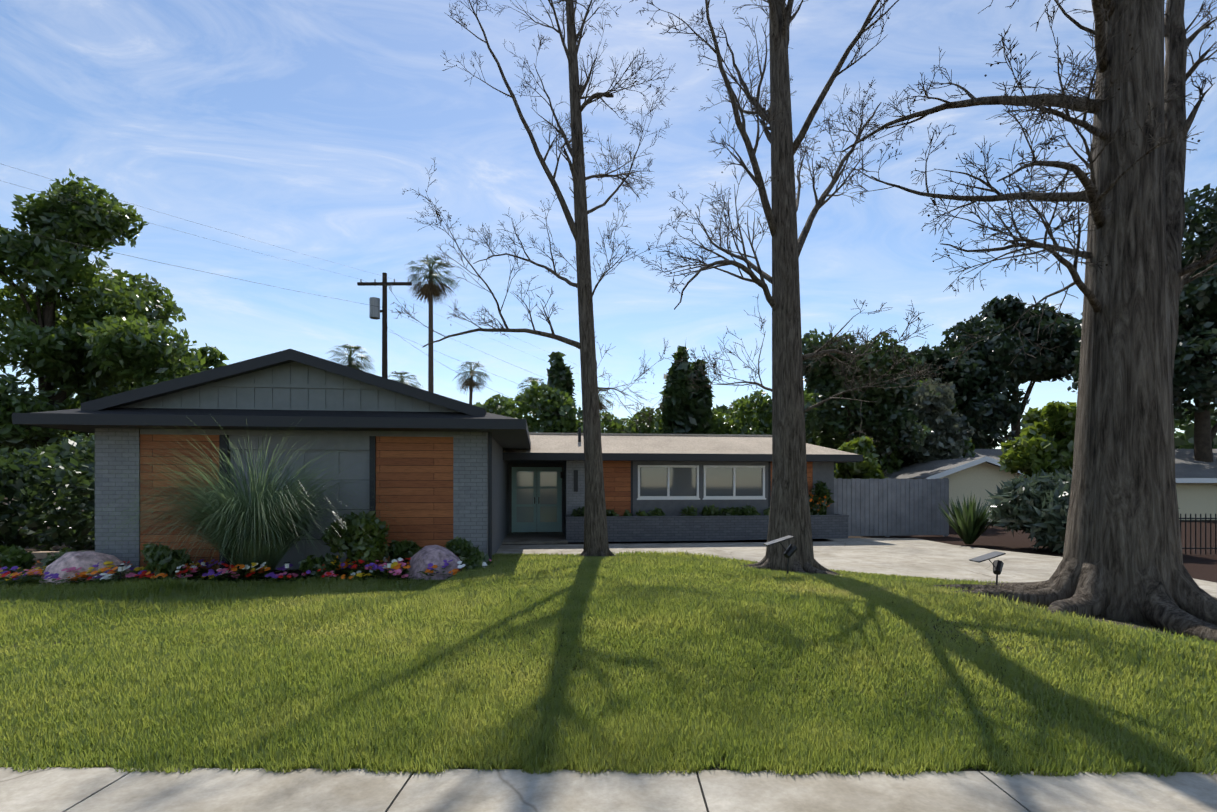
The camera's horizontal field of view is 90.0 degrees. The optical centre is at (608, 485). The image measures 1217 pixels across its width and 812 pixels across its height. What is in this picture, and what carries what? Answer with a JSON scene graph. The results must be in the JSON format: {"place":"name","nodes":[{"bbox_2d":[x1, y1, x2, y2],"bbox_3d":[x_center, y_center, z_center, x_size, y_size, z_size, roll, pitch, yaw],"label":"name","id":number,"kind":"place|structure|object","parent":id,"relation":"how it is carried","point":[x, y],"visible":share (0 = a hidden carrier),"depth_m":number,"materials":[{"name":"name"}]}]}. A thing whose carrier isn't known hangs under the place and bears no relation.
{"place":"outdoors","nodes":[
{"label":"outdoors","id":0,"kind":"place"},
{"bbox_2d":[0,536,482,575],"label":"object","id":1,"kind":"object","parent":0,"point":[410,552],"visible":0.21,"depth_m":9.79,"materials":[{"name":"plant"}]},
{"bbox_2d":[0,549,1216,776],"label":"lawn","id":2,"kind":"structure","parent":0,"point":[1134,624],"depth_m":4.69,"materials":[{"name":"green plant"}]},
{"bbox_2d":[0,550,94,572],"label":"edging blocks","id":3,"kind":"structure","parent":2,"relation":"on","point":[39,555],"depth_m":10.57,"materials":[{"name":"stone"}]},
{"bbox_2d":[5,569,423,582],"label":"flower bed soil","id":4,"kind":"structure","parent":2,"relation":"on","point":[297,571],"depth_m":10.19,"materials":[{"name":"brown soil"}]},
{"bbox_2d":[39,551,129,584],"bbox_3d":[-8.098,1.344,9.434,0.840,0.637,1.110,0,0,36],"label":"boulder","id":5,"kind":"object","parent":4,"relation":"on","point":[83,559],"visible":0.27,"depth_m":9.22,"materials":[{"name":"grey stone"}]},
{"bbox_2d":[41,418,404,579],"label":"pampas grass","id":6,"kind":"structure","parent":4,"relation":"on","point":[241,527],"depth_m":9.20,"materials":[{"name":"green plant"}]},
{"bbox_2d":[0,555,490,585],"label":"flowering plants","id":7,"kind":"object","parent":4,"relation":"on","point":[398,566],"visible":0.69,"depth_m":9.36,"materials":[{"name":"multicoloured plant"}]},
{"bbox_2d":[0,537,491,578],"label":"shrub foliage","id":8,"kind":"object","parent":4,"relation":"on","point":[22,559],"visible":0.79,"depth_m":9.64,"materials":[{"name":"green plant"}]},
{"bbox_2d":[117,561,391,581],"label":"landscape lights","id":9,"kind":"object","parent":4,"relation":"on","point":[120,568],"visible":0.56,"depth_m":9.34,"materials":[{"name":"grey metal"}]},
{"bbox_2d":[321,511,389,572],"bbox_3d":[-4.082,0.955,9.935,1.068,1.128,0.930,0,0,1],"label":"shrub","id":10,"kind":"object","parent":4,"relation":"on","point":[357,546],"depth_m":9.70,"materials":[{"name":"green plant"}]},
{"bbox_2d":[405,545,462,579],"bbox_3d":[-2.858,1.326,10.093,1.038,0.674,1.098,0,0,-8],"label":"grey rock","id":11,"kind":"object","parent":4,"relation":"on","point":[423,558],"visible":0.4,"depth_m":9.78,"materials":[{"name":"grey stone"}]},
{"bbox_2d":[763,535,1005,584],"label":"landscape lights","id":12,"kind":"object","parent":2,"relation":"on","point":[791,550],"visible":0.88,"depth_m":7.93,"materials":[{"name":"grey metal"}]},
{"bbox_2d":[0,767,1216,811],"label":"sidewalk","id":13,"kind":"structure","parent":0,"point":[60,789],"depth_m":3.02,"materials":[{"name":"concrete"}]},
{"bbox_2d":[0,0,1216,448],"label":"sky","id":14,"kind":"structure","parent":0,"point":[303,127],"materials":[{"name":"blue"}]},
{"bbox_2d":[2,496,1216,551],"bbox_3d":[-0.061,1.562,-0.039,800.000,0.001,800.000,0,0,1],"label":"ground","id":15,"kind":"structure","parent":0,"point":[56,547],"depth_m":16.57,"materials":[{"name":"soil"}]},
{"bbox_2d":[0,446,55,544],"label":"hedge","id":16,"kind":"object","parent":15,"relation":"on","point":[8,471],"visible":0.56,"depth_m":12.51,"materials":[{"name":"green plant"}]},
{"bbox_2d":[0,433,94,551],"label":"hedge","id":17,"kind":"object","parent":15,"relation":"on","point":[80,480],"visible":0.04,"depth_m":13.16,"materials":[{"name":"green plant"}]},
{"bbox_2d":[55,377,135,439],"bbox_3d":[-27.180,-3.210,33.740,5.311,9.690,6.193,0,0,1],"label":"tree","id":18,"kind":"object","parent":15,"relation":"on","point":[86,399],"depth_m":32.01,"materials":[{"name":"green plant"}]},
{"bbox_2d":[0,168,206,530],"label":"tree","id":19,"kind":"object","parent":15,"relation":"on","point":[87,334],"depth_m":20.43,"materials":[{"name":"green plant"}]},
{"bbox_2d":[181,343,228,371],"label":"tree","id":20,"kind":"object","parent":15,"relation":"on","point":[214,357],"visible":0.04,"depth_m":30.17,"materials":[{"name":"green plant"}]},
{"bbox_2d":[95,428,507,571],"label":"garage walls","id":21,"kind":"structure","parent":15,"relation":"on","point":[442,488],"depth_m":10.92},
{"bbox_2d":[12,349,530,448],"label":"garage roof","id":22,"kind":"structure","parent":21,"relation":"on","point":[283,389],"depth_m":10.57,"materials":[{"name":"grey wood"}]},
{"bbox_2d":[0,164,651,432],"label":"power pole","id":23,"kind":"object","parent":15,"relation":"on","point":[375,311],"visible":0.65,"depth_m":27.95,"materials":[{"name":"brown wood"}]},
{"bbox_2d":[326,344,375,373],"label":"palm","id":24,"kind":"object","parent":15,"relation":"on","point":[350,362],"visible":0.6,"depth_m":59.79,"materials":[{"name":"green plant"}]},
{"bbox_2d":[388,371,420,388],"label":"palm","id":25,"kind":"object","parent":15,"relation":"on","point":[403,379],"visible":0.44,"depth_m":70.28,"materials":[{"name":"green plant"}]},
{"bbox_2d":[403,254,459,392],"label":"palm","id":26,"kind":"object","parent":15,"relation":"on","point":[432,288],"visible":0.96,"depth_m":53.89,"materials":[{"name":"plant"}]},
{"bbox_2d":[454,361,491,404],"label":"palm","id":27,"kind":"object","parent":15,"relation":"on","point":[469,383],"visible":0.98,"depth_m":81.04,"materials":[{"name":"green plant"}]},
{"bbox_2d":[517,377,543,416],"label":"palm","id":28,"kind":"object","parent":15,"relation":"on","point":[531,379],"visible":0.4,"depth_m":80.76,"materials":[{"name":"green plant"}]},
{"bbox_2d":[383,0,692,556],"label":"bare tree","id":29,"kind":"object","parent":15,"relation":"on","point":[595,533],"visible":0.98,"depth_m":12.22,"materials":[{"name":"grey plant"}]},
{"bbox_2d":[541,351,576,432],"bbox_3d":[-2.799,-2.737,34.042,2.324,9.423,2.421,0,0,1],"label":"cypress","id":30,"kind":"object","parent":15,"relation":"on","point":[559,374],"visible":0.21,"depth_m":33.61,"materials":[{"name":"green plant"}]},
{"bbox_2d":[598,387,613,412],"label":"palm","id":31,"kind":"object","parent":15,"relation":"on","point":[600,402],"visible":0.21,"depth_m":94.66,"materials":[{"name":"green plant"}]},
{"bbox_2d":[3,404,1216,490],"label":"treeline","id":32,"kind":"object","parent":15,"relation":"on","point":[1185,440],"visible":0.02,"depth_m":75.85,"materials":[{"name":"green plant"}]},
{"bbox_2d":[502,461,833,543],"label":"wing walls","id":33,"kind":"structure","parent":15,"relation":"on","point":[544,499],"depth_m":17.36,"materials":[{"name":"grey paint"}]},
{"bbox_2d":[503,428,862,463],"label":"wing roof","id":34,"kind":"structure","parent":33,"relation":"on","point":[558,448],"depth_m":17.11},
{"bbox_2d":[657,343,700,433],"bbox_3d":[3.569,-2.837,30.962,2.422,9.272,2.356,0,0,1],"label":"cypress","id":35,"kind":"object","parent":15,"relation":"on","point":[677,416],"visible":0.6,"depth_m":30.45,"materials":[{"name":"green plant"}]},
{"bbox_2d":[689,359,715,433],"bbox_3d":[4.481,-2.128,31.426,2.076,8.803,2.049,0,0,1],"label":"cypress","id":36,"kind":"object","parent":15,"relation":"on","point":[704,406],"visible":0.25,"depth_m":30.96,"materials":[{"name":"green plant"}]},
{"bbox_2d":[565,514,848,541],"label":"planter wall","id":37,"kind":"structure","parent":15,"relation":"on","point":[667,528],"depth_m":16.66,"materials":[{"name":"grey brick"}]},
{"bbox_2d":[571,504,826,516],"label":"planter plants","id":38,"kind":"object","parent":37,"relation":"on","point":[711,510],"visible":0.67,"depth_m":16.91,"materials":[{"name":"green plant"}]},
{"bbox_2d":[809,480,833,514],"bbox_3d":[5.941,0.406,17.297,0.906,1.086,0.586,0,0,1],"label":"planter shrub","id":39,"kind":"object","parent":37,"relation":"on","point":[820,490],"depth_m":17.19,"materials":[{"name":"green plant"}]},
{"bbox_2d":[473,380,975,477],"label":"trees","id":40,"kind":"object","parent":15,"relation":"on","point":[743,410],"visible":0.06,"depth_m":31.41,"materials":[{"name":"green plant"}]},
{"bbox_2d":[629,0,950,575],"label":"bare tree","id":41,"kind":"object","parent":15,"relation":"on","point":[789,513],"visible":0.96,"depth_m":9.35,"materials":[{"name":"grey plant"}]},
{"bbox_2d":[804,382,828,443],"bbox_3d":[11.823,-3.079,33.870,2.362,9.245,2.446,0,0,-33],"label":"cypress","id":42,"kind":"object","parent":15,"relation":"on","point":[808,388],"depth_m":33.72,"materials":[{"name":"green plant"}]},
{"bbox_2d":[834,436,887,478],"bbox_3d":[8.609,0.002,20.481,2.067,3.290,2.223,0,0,1],"label":"bright shrub","id":43,"kind":"object","parent":15,"relation":"on","point":[868,467],"depth_m":20.06,"materials":[{"name":"green plant"}]},
{"bbox_2d":[802,328,932,455],"bbox_3d":[10.755,-2.680,27.075,6.707,8.643,5.784,0,0,1],"label":"tree","id":44,"kind":"object","parent":15,"relation":"on","point":[885,422],"depth_m":26.06,"materials":[{"name":"green plant"}]},
{"bbox_2d":[834,478,948,536],"bbox_3d":[7.851,0.657,22.489,3.640,1.750,9.088,0,0,-6],"label":"wood fence","id":45,"kind":"object","parent":15,"relation":"on","point":[887,507],"visible":0.85,"depth_m":17.98,"materials":[{"name":"grey wood"}]},
{"bbox_2d":[884,378,975,465],"bbox_3d":[15.335,-1.835,30.539,4.844,6.967,5.124,0,0,1],"label":"tree","id":46,"kind":"object","parent":15,"relation":"on","point":[931,412],"depth_m":28.92,"materials":[{"name":"green plant"}]},
{"bbox_2d":[909,315,1029,448],"bbox_3d":[20.725,-4.507,37.473,9.303,12.301,9.506,0,0,1],"label":"tree","id":47,"kind":"object","parent":15,"relation":"on","point":[981,384],"depth_m":35.70,"materials":[{"name":"green plant"}]},
{"bbox_2d":[808,0,1216,642],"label":"bare tree","id":48,"kind":"object","parent":15,"relation":"on","point":[1122,554],"visible":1,"depth_m":6.62,"materials":[{"name":"brown plant"}]},
{"bbox_2d":[961,294,1081,441],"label":"tree","id":49,"kind":"object","parent":15,"relation":"on","point":[1008,310],"depth_m":41.20,"materials":[{"name":"green plant"}]},
{"bbox_2d":[997,400,1076,477],"bbox_3d":[11.525,-0.282,15.880,2.303,3.854,2.443,0,0,1],"label":"bright shrub","id":50,"kind":"object","parent":15,"relation":"on","point":[1044,441],"depth_m":15.69,"materials":[{"name":"green plant"}]},
{"bbox_2d":[881,449,1216,521],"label":"neighbour house","id":51,"kind":"structure","parent":15,"relation":"on","point":[978,473],"depth_m":26.97,"materials":[{"name":"beige paint"}]},
{"bbox_2d":[899,521,1216,582],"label":"mulch bed","id":52,"kind":"object","parent":15,"relation":"on","point":[1201,566],"depth_m":16.02,"materials":[{"name":"brown soil"}]},
{"bbox_2d":[937,494,995,543],"bbox_3d":[9.250,0.814,15.548,1.694,1.398,1.634,0,0,13],"label":"strap leaf plant","id":53,"kind":"object","parent":52,"relation":"on","point":[969,524],"visible":0.98,"depth_m":15.41,"materials":[{"name":"green plant"}]},
{"bbox_2d":[985,466,1179,553],"bbox_3d":[10.941,0.660,14.241,3.315,2.277,3.245,0,0,-19],"label":"rosemary shrub","id":54,"kind":"object","parent":52,"relation":"on","point":[1035,506],"visible":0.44,"depth_m":14.10,"materials":[{"name":"green plant"}]},
{"bbox_2d":[1179,514,1216,553],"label":"iron fence","id":55,"kind":"object","parent":52,"relation":"on","point":[1200,518],"visible":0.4,"depth_m":13.45,"materials":[{"name":"grey metal"}]},
{"bbox_2d":[1067,184,1216,461],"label":"tree","id":56,"kind":"object","parent":15,"relation":"on","point":[1198,308],"depth_m":28.12,"materials":[{"name":"green plant"}]},
{"bbox_2d":[496,538,1216,597],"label":"driveway","id":57,"kind":"structure","parent":0,"point":[914,557],"depth_m":12.99,"materials":[{"name":"concrete"}]}
]}

